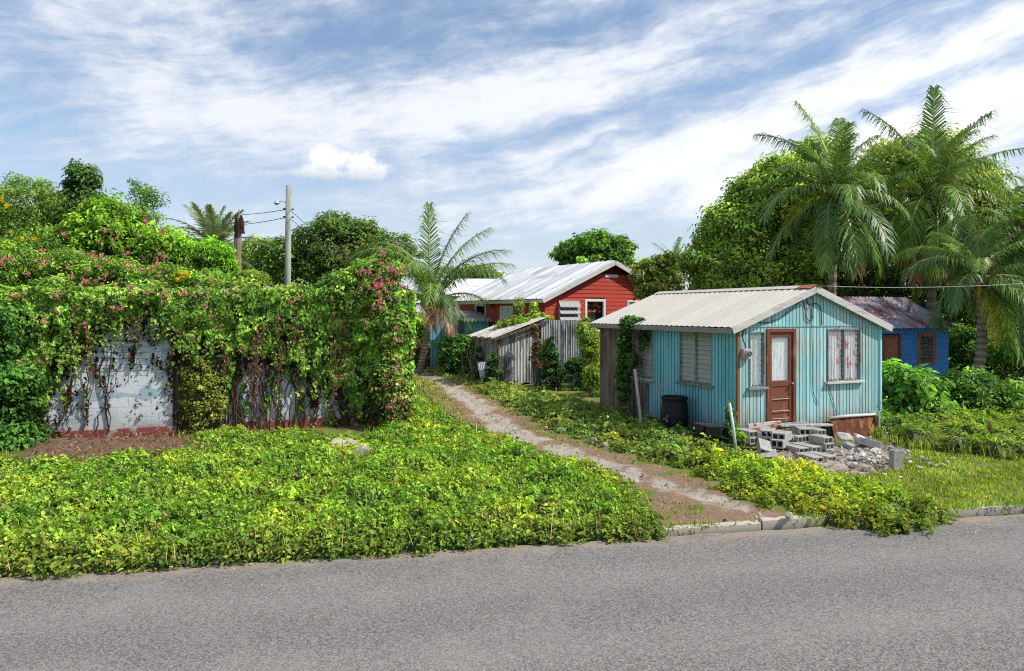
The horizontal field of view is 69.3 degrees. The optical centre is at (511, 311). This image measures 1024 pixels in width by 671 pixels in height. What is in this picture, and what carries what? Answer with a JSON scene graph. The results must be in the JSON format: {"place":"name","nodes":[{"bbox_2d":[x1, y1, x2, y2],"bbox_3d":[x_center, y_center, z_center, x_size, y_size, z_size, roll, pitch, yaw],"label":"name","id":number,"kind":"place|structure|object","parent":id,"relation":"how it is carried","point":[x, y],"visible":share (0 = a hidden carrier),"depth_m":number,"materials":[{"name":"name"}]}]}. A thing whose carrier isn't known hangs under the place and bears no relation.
{"place":"outdoors","nodes":[
{"label":"outdoors","id":0,"kind":"place"},
{"bbox_2d":[414,363,477,391],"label":"grass","id":1,"kind":"structure","parent":0,"point":[455,377],"depth_m":29.71,"materials":[{"name":"green plant"}]},
{"bbox_2d":[0,514,1023,670],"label":"road","id":2,"kind":"structure","parent":0,"point":[948,597],"depth_m":7.23,"materials":[{"name":"asphalt"}]},
{"bbox_2d":[0,312,1023,577],"bbox_3d":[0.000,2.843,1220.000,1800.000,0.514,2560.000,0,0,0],"label":"ground","id":3,"kind":"structure","parent":0,"point":[678,490],"depth_m":14.07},
{"bbox_2d":[0,298,57,452],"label":"leafy bush","id":4,"kind":"object","parent":3,"relation":"on","point":[16,381],"visible":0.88,"depth_m":14.99,"materials":[{"name":"green plant"}]},
{"bbox_2d":[0,171,89,341],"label":"flowering shrub","id":5,"kind":"object","parent":3,"relation":"on","point":[15,193],"visible":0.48,"depth_m":18.51,"materials":[{"name":"green plant"}]},
{"bbox_2d":[30,158,108,237],"bbox_3d":[-14.676,-1.095,25.056,2.968,8.129,2.780,0,0,0],"label":"mango tree","id":6,"kind":"object","parent":3,"relation":"on","point":[86,181],"visible":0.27,"depth_m":24.59,"materials":[{"name":"green plant"}]},
{"bbox_2d":[0,188,204,282],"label":"thicket","id":7,"kind":"object","parent":3,"relation":"on","point":[5,226],"visible":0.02,"depth_m":26.16,"materials":[{"name":"green plant"}]},
{"bbox_2d":[28,188,201,285],"bbox_3d":[-10.595,-0.154,19.560,4.398,6.213,2.722,0,0,0],"label":"leafy bush","id":8,"kind":"object","parent":3,"relation":"on","point":[108,225],"visible":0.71,"depth_m":19.12,"materials":[{"name":"green plant"}]},
{"bbox_2d":[21,429,268,463],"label":"leaf litter","id":9,"kind":"object","parent":3,"relation":"on","point":[141,439],"visible":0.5,"depth_m":14.86,"materials":[{"name":"plant"}]},
{"bbox_2d":[122,177,172,265],"bbox_3d":[-11.396,-0.565,22.701,2.037,7.042,2.458,0,0,-16],"label":"feathery tree","id":10,"kind":"object","parent":3,"relation":"on","point":[149,192],"visible":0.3,"depth_m":22.45,"materials":[{"name":"green plant"}]},
{"bbox_2d":[173,352,229,433],"bbox_3d":[-7.049,1.864,16.713,1.326,1.896,0.782,0,0,0],"label":"doorway shrub","id":11,"kind":"object","parent":3,"relation":"on","point":[206,382],"visible":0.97,"depth_m":16.61,"materials":[{"name":"green plant"}]},
{"bbox_2d":[170,234,242,283],"bbox_3d":[-8.516,0.415,20.465,2.201,5.077,1.679,0,0,0],"label":"weeping bush","id":12,"kind":"object","parent":3,"relation":"on","point":[211,253],"visible":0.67,"depth_m":20.05,"materials":[{"name":"green plant"}]},
{"bbox_2d":[43,308,391,439],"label":"ruined building","id":13,"kind":"structure","parent":3,"relation":"on","point":[124,397],"depth_m":16.39,"materials":[{"name":"white paint"}]},
{"bbox_2d":[0,235,241,294],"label":"flowering shrub","id":14,"kind":"object","parent":13,"relation":"on","point":[95,272],"visible":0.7,"depth_m":17.17,"materials":[{"name":"green plant"}]},
{"bbox_2d":[149,270,209,433],"bbox_3d":[-7.664,0.991,17.015,1.269,3.928,0.846,0,0,0],"label":"flowering plant","id":15,"kind":"object","parent":13,"relation":"on","point":[179,279],"visible":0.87,"depth_m":16.88,"materials":[{"name":"green plant"}]},
{"bbox_2d":[0,246,419,438],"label":"climbing creeper","id":16,"kind":"object","parent":13,"relation":"on","point":[378,325],"visible":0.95,"depth_m":17.06,"materials":[{"name":"green plant"}]},
{"bbox_2d":[165,202,274,270],"bbox_3d":[-13.409,-0.947,32.938,4.367,7.860,4.684,0,0,30],"label":"date palm","id":17,"kind":"object","parent":3,"relation":"on","point":[209,222],"visible":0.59,"depth_m":32.57,"materials":[{"name":"green plant"}]},
{"bbox_2d":[234,209,244,284],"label":"dead palm","id":18,"kind":"object","parent":3,"relation":"on","point":[239,230],"visible":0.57,"depth_m":29.89,"materials":[{"name":"brown plant"}]},
{"bbox_2d":[232,268,273,286],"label":"rounded bush","id":19,"kind":"object","parent":3,"relation":"on","point":[262,276],"visible":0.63,"depth_m":20.36,"materials":[{"name":"green plant"}]},
{"bbox_2d":[241,233,281,286],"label":"shrub","id":20,"kind":"object","parent":3,"relation":"on","point":[248,247],"visible":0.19,"depth_m":40.48,"materials":[{"name":"green plant"}]},
{"bbox_2d":[273,185,293,287],"bbox_3d":[-10.473,-1.393,33.925,0.911,8.790,0.331,0,0,-29],"label":"utility pole","id":21,"kind":"object","parent":3,"relation":"on","point":[287,275],"visible":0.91,"depth_m":33.88,"materials":[{"name":"wood"}]},
{"bbox_2d":[242,209,425,288],"bbox_3d":[-9.069,-1.188,37.896,9.357,8.333,5.602,0,0,0],"label":"round tree","id":22,"kind":"object","parent":3,"relation":"on","point":[313,260],"visible":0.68,"depth_m":36.85,"materials":[{"name":"green plant"}]},
{"bbox_2d":[0,378,674,580],"bbox_3d":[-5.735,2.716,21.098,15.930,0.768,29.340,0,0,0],"label":"creeper bed","id":23,"kind":"object","parent":3,"relation":"on","point":[57,550],"visible":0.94,"depth_m":10.22,"materials":[{"name":"green plant"}]},
{"bbox_2d":[406,335,429,367],"bbox_3d":[-4.625,2.010,36.511,2.788,1.785,1.867,0,0,0],"label":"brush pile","id":24,"kind":"object","parent":3,"relation":"on","point":[418,351],"visible":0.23,"depth_m":36.32,"materials":[{"name":"brown plant"}]},
{"bbox_2d":[415,312,429,348],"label":"leafy bush","id":25,"kind":"object","parent":3,"relation":"on","point":[420,326],"visible":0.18,"depth_m":42.53,"materials":[{"name":"green plant"}]},
{"bbox_2d":[338,201,516,374],"bbox_3d":[-3.663,-1.047,32.956,7.631,7.933,5.915,0,0,-27],"label":"coconut palm","id":26,"kind":"object","parent":3,"relation":"on","point":[432,289],"visible":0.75,"depth_m":32.80,"materials":[{"name":"green plant"}]},
{"bbox_2d":[430,322,442,367],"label":"gate panel","id":27,"kind":"structure","parent":3,"relation":"on","point":[434,338],"depth_m":35.42,"materials":[{"name":"teal paint"}]},
{"bbox_2d":[432,297,458,336],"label":"plank shed","id":28,"kind":"structure","parent":3,"relation":"on","point":[437,320],"depth_m":38.90,"materials":[{"name":"wood"}]},
{"bbox_2d":[434,333,474,374],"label":"hedge","id":29,"kind":"object","parent":3,"relation":"on","point":[452,359],"visible":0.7,"depth_m":32.17,"materials":[{"name":"green plant"}]},
{"bbox_2d":[441,278,494,336],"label":"bungalow","id":30,"kind":"object","parent":3,"relation":"on","point":[473,284],"visible":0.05,"depth_m":47.34,"materials":[{"name":"white metal"}]},
{"bbox_2d":[462,341,481,380],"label":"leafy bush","id":31,"kind":"object","parent":3,"relation":"on","point":[471,371],"visible":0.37,"depth_m":29.42,"materials":[{"name":"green plant"}]},
{"bbox_2d":[439,262,505,278],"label":"leafy tree","id":32,"kind":"object","parent":3,"relation":"on","point":[482,277],"visible":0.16,"depth_m":54.11,"materials":[{"name":"green plant"}]},
{"bbox_2d":[453,310,494,338],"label":"tin shed","id":33,"kind":"structure","parent":3,"relation":"on","point":[478,320],"depth_m":33.68,"materials":[{"name":"metal"}]},
{"bbox_2d":[467,317,547,384],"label":"tin shed","id":34,"kind":"structure","parent":3,"relation":"on","point":[512,349],"depth_m":28.45,"materials":[{"name":"grey metal"}]},
{"bbox_2d":[472,345,503,383],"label":"climbing vine","id":35,"kind":"object","parent":34,"relation":"attached to","point":[493,358],"visible":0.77,"depth_m":27.59,"materials":[{"name":"green plant"}]},
{"bbox_2d":[493,295,554,333],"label":"leafy bush","id":36,"kind":"object","parent":3,"relation":"on","point":[519,305],"visible":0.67,"depth_m":29.45,"materials":[{"name":"green plant"}]},
{"bbox_2d":[529,323,542,385],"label":"climbing vine","id":37,"kind":"object","parent":3,"relation":"on","point":[534,350],"visible":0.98,"depth_m":27.87,"materials":[{"name":"green plant"}]},
{"bbox_2d":[451,260,640,366],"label":"wooden house","id":38,"kind":"structure","parent":3,"relation":"on","point":[579,292],"depth_m":31.86,"materials":[{"name":"red wood"}]},
{"bbox_2d":[500,306,513,321],"bbox_3d":[-0.205,0.125,32.636,0.107,0.758,1.150,0,0,-31],"label":"window","id":39,"kind":"structure","parent":38,"relation":"in","point":[504,313],"depth_m":32.75,"materials":[{"name":"glass"}]},
{"bbox_2d":[559,301,580,320],"bbox_3d":[2.318,-0.031,30.588,1.025,0.829,0.438,0,0,-31],"label":"window","id":40,"kind":"structure","parent":38,"relation":"in","point":[568,310],"depth_m":30.47,"materials":[{"name":"white paint"}]},
{"bbox_2d":[585,299,605,331],"bbox_3d":[3.468,0.162,31.387,1.080,1.384,0.244,0,0,-31],"label":"window","id":41,"kind":"structure","parent":38,"relation":"in","point":[593,307],"depth_m":31.51,"materials":[{"name":"white paint"}]},
{"bbox_2d":[534,335,565,389],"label":"climbing vine","id":42,"kind":"object","parent":3,"relation":"on","point":[551,370],"visible":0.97,"depth_m":26.49,"materials":[{"name":"green plant"}]},
{"bbox_2d":[540,320,584,382],"bbox_3d":[1.975,1.589,28.889,1.805,2.522,0.134,0,0,-18],"label":"tin fence","id":43,"kind":"object","parent":3,"relation":"on","point":[562,332],"visible":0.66,"depth_m":28.85,"materials":[{"name":"grey metal"}]},
{"bbox_2d":[560,357,591,390],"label":"climbing vine","id":44,"kind":"object","parent":3,"relation":"on","point":[574,365],"visible":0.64,"depth_m":26.10,"materials":[{"name":"green plant"}]},
{"bbox_2d":[574,319,599,396],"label":"leafy bush","id":45,"kind":"object","parent":3,"relation":"on","point":[589,343],"visible":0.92,"depth_m":24.26,"materials":[{"name":"green plant"}]},
{"bbox_2d":[415,376,760,532],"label":"track grass","id":46,"kind":"structure","parent":3,"relation":"on","point":[444,395],"depth_m":17.03,"materials":[{"name":"green plant"}]},
{"bbox_2d":[547,228,638,270],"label":"round tree","id":47,"kind":"object","parent":3,"relation":"on","point":[600,245],"visible":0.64,"depth_m":45.10,"materials":[{"name":"green plant"}]},
{"bbox_2d":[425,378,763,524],"bbox_3d":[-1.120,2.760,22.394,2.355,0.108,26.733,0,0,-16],"label":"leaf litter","id":48,"kind":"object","parent":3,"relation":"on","point":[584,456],"visible":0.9,"depth_m":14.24,"materials":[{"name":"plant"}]},
{"bbox_2d":[469,375,738,467],"bbox_3d":[1.338,2.650,21.108,6.398,0.900,16.030,0,0,0],"label":"weed strip","id":49,"kind":"object","parent":3,"relation":"on","point":[620,433],"visible":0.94,"depth_m":17.30,"materials":[{"name":"green plant"}]},
{"bbox_2d":[633,369,642,424],"bbox_3d":[3.000,2.093,17.573,0.232,1.459,0.066,0,0,19],"label":"wooden post","id":50,"kind":"object","parent":3,"relation":"on","point":[638,396],"visible":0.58,"depth_m":17.55,"materials":[{"name":"grey wood"}]},
{"bbox_2d":[546,389,743,451],"bbox_3d":[2.910,2.737,19.831,3.820,0.726,11.138,0,0,0],"label":"weed strip","id":51,"kind":"object","parent":3,"relation":"on","point":[727,445],"visible":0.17,"depth_m":16.36,"materials":[{"name":"green plant"}]},
{"bbox_2d":[628,249,688,301],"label":"shrub","id":52,"kind":"object","parent":3,"relation":"on","point":[654,274],"visible":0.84,"depth_m":26.64,"materials":[{"name":"green plant"}]},
{"bbox_2d":[651,237,691,275],"bbox_3d":[7.608,-0.298,35.017,2.968,6.480,2.447,0,0,40],"label":"coconut palm","id":53,"kind":"object","parent":3,"relation":"on","point":[676,246],"visible":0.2,"depth_m":34.83,"materials":[{"name":"green plant"}]},
{"bbox_2d":[661,395,688,428],"bbox_3d":[3.700,2.362,16.860,0.624,0.875,0.624,0,0,0],"label":"barrel","id":54,"kind":"object","parent":3,"relation":"on","point":[674,409],"visible":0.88,"depth_m":16.61,"materials":[{"name":"black plastic"}]},
{"bbox_2d":[694,434,710,439],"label":"concrete block","id":55,"kind":"object","parent":3,"relation":"on","point":[700,436],"depth_m":15.46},
{"bbox_2d":[693,422,714,433],"bbox_3d":[4.023,2.433,15.500,0.322,0.179,0.410,0,0,-13],"label":"concrete block","id":56,"kind":"object","parent":55,"relation":"on","point":[699,427],"depth_m":15.45,"materials":[{"name":"concrete"}]},
{"bbox_2d":[707,437,728,446],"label":"concrete block","id":57,"kind":"object","parent":3,"relation":"on","point":[726,440],"depth_m":15.09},
{"bbox_2d":[705,425,729,437],"bbox_3d":[4.223,2.457,15.168,0.322,0.193,0.410,0,0,-35],"label":"concrete block","id":58,"kind":"object","parent":57,"relation":"on","point":[719,431],"depth_m":15.06,"materials":[{"name":"concrete"}]},
{"bbox_2d":[723,400,739,446],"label":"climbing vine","id":59,"kind":"object","parent":3,"relation":"on","point":[729,427],"visible":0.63,"depth_m":14.97,"materials":[{"name":"green plant"}]},
{"bbox_2d":[728,403,736,454],"bbox_3d":[4.234,2.292,14.151,0.070,1.072,0.363,0,0,-11],"label":"metal pipe","id":60,"kind":"object","parent":3,"relation":"on","point":[732,425],"visible":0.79,"depth_m":14.16,"materials":[{"name":"metal"}]},
{"bbox_2d":[730,431,748,451],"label":"weed","id":61,"kind":"object","parent":3,"relation":"on","point":[741,437],"visible":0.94,"depth_m":14.25,"materials":[{"name":"green plant"}]},
{"bbox_2d":[589,284,892,444],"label":"wooden house","id":62,"kind":"structure","parent":3,"relation":"on","point":[805,354],"depth_m":16.58,"materials":[{"name":"teal paint"}]},
{"bbox_2d":[612,314,651,418],"bbox_3d":[3.095,1.437,18.959,1.243,2.732,0.757,0,0,44],"label":"climbing vine","id":63,"kind":"object","parent":62,"relation":"hanging from","point":[628,360],"visible":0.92,"depth_m":18.98,"materials":[{"name":"green plant"}]},
{"bbox_2d":[629,329,654,381],"bbox_3d":[3.342,1.075,18.947,0.305,1.319,1.350,0,0,-23],"label":"window","id":64,"kind":"structure","parent":62,"relation":"in","point":[648,354],"depth_m":18.65,"materials":[{"name":"grey"}]},
{"bbox_2d":[675,331,713,388],"bbox_3d":[4.234,1.040,16.843,0.305,1.289,1.340,0,0,-23],"label":"window","id":65,"kind":"structure","parent":62,"relation":"in","point":[695,348],"depth_m":16.80,"materials":[{"name":"grey"}]},
{"bbox_2d":[747,332,768,389],"bbox_3d":[5.159,1.042,15.755,0.530,1.225,0.305,0,0,-23],"label":"window","id":66,"kind":"structure","parent":62,"relation":"in","point":[756,339],"depth_m":15.75,"materials":[{"name":"white wood"}]},
{"bbox_2d":[747,421,780,431],"bbox_3d":[5.308,2.450,15.571,0.885,0.260,0.050,0,0,-23],"label":"board","id":67,"kind":"object","parent":62,"relation":"attached to","point":[759,427],"visible":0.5,"depth_m":15.54,"materials":[{"name":"wood"}]},
{"bbox_2d":[766,328,806,423],"bbox_3d":[5.902,1.412,15.994,1.103,2.095,0.154,0,0,-23],"label":"door","id":68,"kind":"structure","parent":62,"relation":"in","point":[780,395],"depth_m":16.00,"materials":[{"name":"brown paint"}]},
{"bbox_2d":[778,423,832,426],"bbox_3d":[6.293,2.445,15.913,1.402,0.094,0.180,0,0,-21],"label":"board","id":69,"kind":"object","parent":62,"relation":"attached to","point":[808,425],"visible":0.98,"depth_m":15.86,"materials":[{"name":"grey wood"}]},
{"bbox_2d":[825,328,864,383],"bbox_3d":[7.443,0.995,16.723,1.130,1.239,0.305,0,0,-23],"label":"window","id":70,"kind":"structure","parent":62,"relation":"in","point":[843,344],"depth_m":16.69,"materials":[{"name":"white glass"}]},
{"bbox_2d":[828,283,1023,287],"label":"overhead wire","id":71,"kind":"object","parent":62,"relation":"attached to","point":[922,287],"visible":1,"depth_m":15.76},
{"bbox_2d":[671,131,856,294],"bbox_3d":[9.756,-1.964,28.462,7.524,9.876,4.576,0,0,0],"label":"spreading tree","id":72,"kind":"object","parent":3,"relation":"on","point":[736,256],"visible":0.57,"depth_m":27.54,"materials":[{"name":"green plant"}]},
{"bbox_2d":[760,449,776,457],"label":"concrete block","id":73,"kind":"object","parent":3,"relation":"on","point":[769,454],"depth_m":13.88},
{"bbox_2d":[756,438,771,453],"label":"concrete block","id":74,"kind":"object","parent":73,"relation":"on","point":[763,444],"depth_m":14.11,"materials":[{"name":"concrete"}]},
{"bbox_2d":[770,437,788,448],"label":"concrete block","id":75,"kind":"object","parent":3,"relation":"on","point":[780,443],"depth_m":14.55,"materials":[{"name":"concrete"}]},
{"bbox_2d":[773,430,791,441],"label":"concrete block","id":76,"kind":"object","parent":75,"relation":"on","point":[786,435],"depth_m":14.70,"materials":[{"name":"concrete"}]},
{"bbox_2d":[784,443,808,451],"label":"concrete block","id":77,"kind":"object","parent":3,"relation":"on","point":[794,447],"depth_m":14.43,"materials":[{"name":"concrete"}]},
{"bbox_2d":[791,442,820,451],"bbox_3d":[5.796,2.690,14.611,0.253,0.138,0.554,0,0,-25],"label":"concrete block","id":78,"kind":"object","parent":3,"relation":"on","point":[812,447],"depth_m":14.47,"materials":[{"name":"concrete"}]},
{"bbox_2d":[795,452,823,461],"bbox_3d":[5.538,2.736,13.795,0.230,0.138,0.512,0,0,-17],"label":"concrete block","id":79,"kind":"object","parent":3,"relation":"on","point":[810,455],"depth_m":13.71,"materials":[{"name":"concrete"}]},
{"bbox_2d":[670,443,961,536],"bbox_3d":[4.578,2.740,11.888,3.613,0.721,4.824,0,0,0],"label":"creeper bed","id":80,"kind":"object","parent":3,"relation":"on","point":[805,487],"visible":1,"depth_m":10.79,"materials":[{"name":"green plant"}]},
{"bbox_2d":[807,451,835,460],"bbox_3d":[5.781,2.728,13.852,0.230,0.138,0.512,0,0,-25],"label":"concrete block","id":81,"kind":"object","parent":3,"relation":"on","point":[827,456],"depth_m":13.72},
{"bbox_2d":[745,438,912,476],"bbox_3d":[6.242,2.723,14.138,3.588,0.190,3.768,0,0,0],"label":"rubble","id":82,"kind":"object","parent":3,"relation":"on","point":[906,459],"visible":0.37,"depth_m":13.63,"materials":[{"name":"stone"}]},
{"bbox_2d":[744,100,923,295],"bbox_3d":[10.617,-2.234,24.962,5.157,10.445,5.257,0,0,41],"label":"coconut palm","id":83,"kind":"object","parent":3,"relation":"on","point":[841,215],"visible":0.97,"depth_m":24.23,"materials":[{"name":"green plant"}]},
{"bbox_2d":[644,504,1023,536],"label":"kerb","id":84,"kind":"structure","parent":3,"relation":"on","point":[776,523],"depth_m":10.01,"materials":[{"name":"concrete"}]},
{"bbox_2d":[658,497,1023,526],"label":"kerb grass","id":85,"kind":"structure","parent":3,"relation":"on","point":[961,508],"depth_m":10.47,"materials":[{"name":"green plant"}]},
{"bbox_2d":[828,413,880,437],"bbox_3d":[7.648,2.572,16.552,1.416,0.555,0.241,0,0,-23],"label":"rusty tank","id":86,"kind":"object","parent":3,"relation":"on","point":[859,424],"visible":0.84,"depth_m":16.55,"materials":[{"name":"metal"}]},
{"bbox_2d":[858,437,882,448],"bbox_3d":[7.131,2.634,14.734,0.410,0.138,0.230,12,-13,36],"label":"concrete block","id":87,"kind":"object","parent":3,"relation":"on","point":[864,442],"depth_m":14.65,"materials":[{"name":"concrete"}]},
{"bbox_2d":[889,449,902,469],"bbox_3d":[6.780,2.615,13.068,0.189,0.357,0.138,0,0,-9],"label":"concrete block","id":88,"kind":"object","parent":3,"relation":"on","point":[895,458],"depth_m":13.01,"materials":[{"name":"concrete"}]},
{"bbox_2d":[838,296,955,381],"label":"wooden house","id":89,"kind":"structure","parent":3,"relation":"on","point":[912,339],"depth_m":22.27,"materials":[{"name":"blue wood"}]},
{"bbox_2d":[882,335,900,365],"bbox_3d":[11.046,1.565,21.573,0.740,1.770,0.080,0,0,-23],"label":"door","id":90,"kind":"structure","parent":89,"relation":"in","point":[891,345],"depth_m":21.56,"materials":[{"name":"wood"}]},
{"bbox_2d":[917,332,935,364],"bbox_3d":[12.347,1.112,22.219,0.800,0.984,0.244,0,0,-23],"label":"window","id":91,"kind":"structure","parent":89,"relation":"in","point":[922,337],"depth_m":22.24,"materials":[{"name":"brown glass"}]},
{"bbox_2d":[813,222,1018,334],"bbox_3d":[17.683,-0.526,29.505,13.271,6.957,4.444,0,0,0],"label":"thicket","id":92,"kind":"object","parent":3,"relation":"on","point":[854,288],"visible":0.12,"depth_m":28.72,"materials":[{"name":"green plant"}]},
{"bbox_2d":[882,358,966,419],"bbox_3d":[10.026,2.054,18.349,2.105,1.802,2.081,0,0,0],"label":"broad leaved bush","id":93,"kind":"object","parent":3,"relation":"on","point":[906,386],"visible":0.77,"depth_m":17.87,"materials":[{"name":"green plant"}]},
{"bbox_2d":[843,122,1023,307],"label":"spreading tree","id":94,"kind":"object","parent":3,"relation":"on","point":[890,158],"visible":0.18,"depth_m":30.96,"materials":[{"name":"green plant"}]},
{"bbox_2d":[848,84,1023,313],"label":"coconut palm","id":95,"kind":"object","parent":3,"relation":"on","point":[933,208],"visible":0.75,"depth_m":25.42,"materials":[{"name":"green plant"}]},
{"bbox_2d":[874,396,1023,462],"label":"weed patch","id":96,"kind":"object","parent":3,"relation":"on","point":[1004,431],"visible":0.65,"depth_m":15.52,"materials":[{"name":"green plant"}]},
{"bbox_2d":[889,219,1023,375],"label":"coconut palm","id":97,"kind":"object","parent":3,"relation":"on","point":[976,272],"visible":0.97,"depth_m":20.41,"materials":[{"name":"green plant"}]},
{"bbox_2d":[926,175,1023,354],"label":"coconut palm","id":98,"kind":"object","parent":3,"relation":"on","point":[1015,223],"visible":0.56,"depth_m":21.74,"materials":[{"name":"green plant"}]},
{"bbox_2d":[934,364,1023,413],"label":"broad leaved bush","id":99,"kind":"object","parent":3,"relation":"on","point":[973,388],"visible":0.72,"depth_m":18.69,"materials":[{"name":"green plant"}]},
{"bbox_2d":[948,323,1013,381],"bbox_3d":[15.239,1.664,24.613,2.481,2.592,2.092,0,0,0],"label":"leafy bush","id":100,"kind":"object","parent":3,"relation":"on","point":[959,348],"visible":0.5,"depth_m":24.13,"materials":[{"name":"green plant"}]},
{"bbox_2d":[967,327,1023,380],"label":"leafy bush","id":101,"kind":"object","parent":3,"relation":"on","point":[994,356],"visible":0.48,"depth_m":22.89,"materials":[{"name":"green plant"}]},
{"label":"stone","id":102,"kind":"object","parent":3,"relation":"on","visible":0},
{"bbox_2d":[836,432,852,441],"bbox_3d":[6.733,2.543,15.047,0.284,0.191,0.288,0,0,-23],"label":"stone","id":103,"kind":"object","parent":102,"relation":"on","point":[843,436],"visible":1,"depth_m":14.94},
{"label":"concrete block","id":104,"kind":"object","parent":3,"relation":"on","visible":0},
{"bbox_2d":[809,441,833,450],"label":"concrete block","id":105,"kind":"object","parent":104,"relation":"on","point":[826,446],"depth_m":14.54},
{"bbox_2d":[809,434,832,444],"bbox_3d":[6.122,2.532,14.689,0.230,0.138,0.410,0,0,-23],"label":"concrete block","id":106,"kind":"object","parent":105,"relation":"on","point":[820,439],"depth_m":14.59,"materials":[{"name":"concrete"}]},
{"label":"concrete block","id":107,"kind":"object","parent":3,"relation":"on","visible":0},
{"bbox_2d":[794,426,810,434],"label":"concrete block","id":108,"kind":"object","parent":107,"relation":"on","point":[800,430],"depth_m":15.18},
{"bbox_2d":[0,0,1023,312],"label":"sky","id":109,"kind":"structure","parent":0,"point":[544,121],"materials":[{"name":"blue"}]},
{"bbox_2d":[738,428,757,437],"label":"concrete block","id":110,"kind":"object","parent":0,"point":[750,433],"depth_m":14.80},
{"bbox_2d":[857,447,1023,506],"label":"lawn grass","id":111,"kind":"structure","parent":0,"point":[996,473],"depth_m":12.39,"materials":[{"name":"green plant"}]},
{"bbox_2d":[869,414,1023,460],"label":"tall grass","id":112,"kind":"structure","parent":0,"point":[912,444],"depth_m":14.98,"materials":[{"name":"green plant"}]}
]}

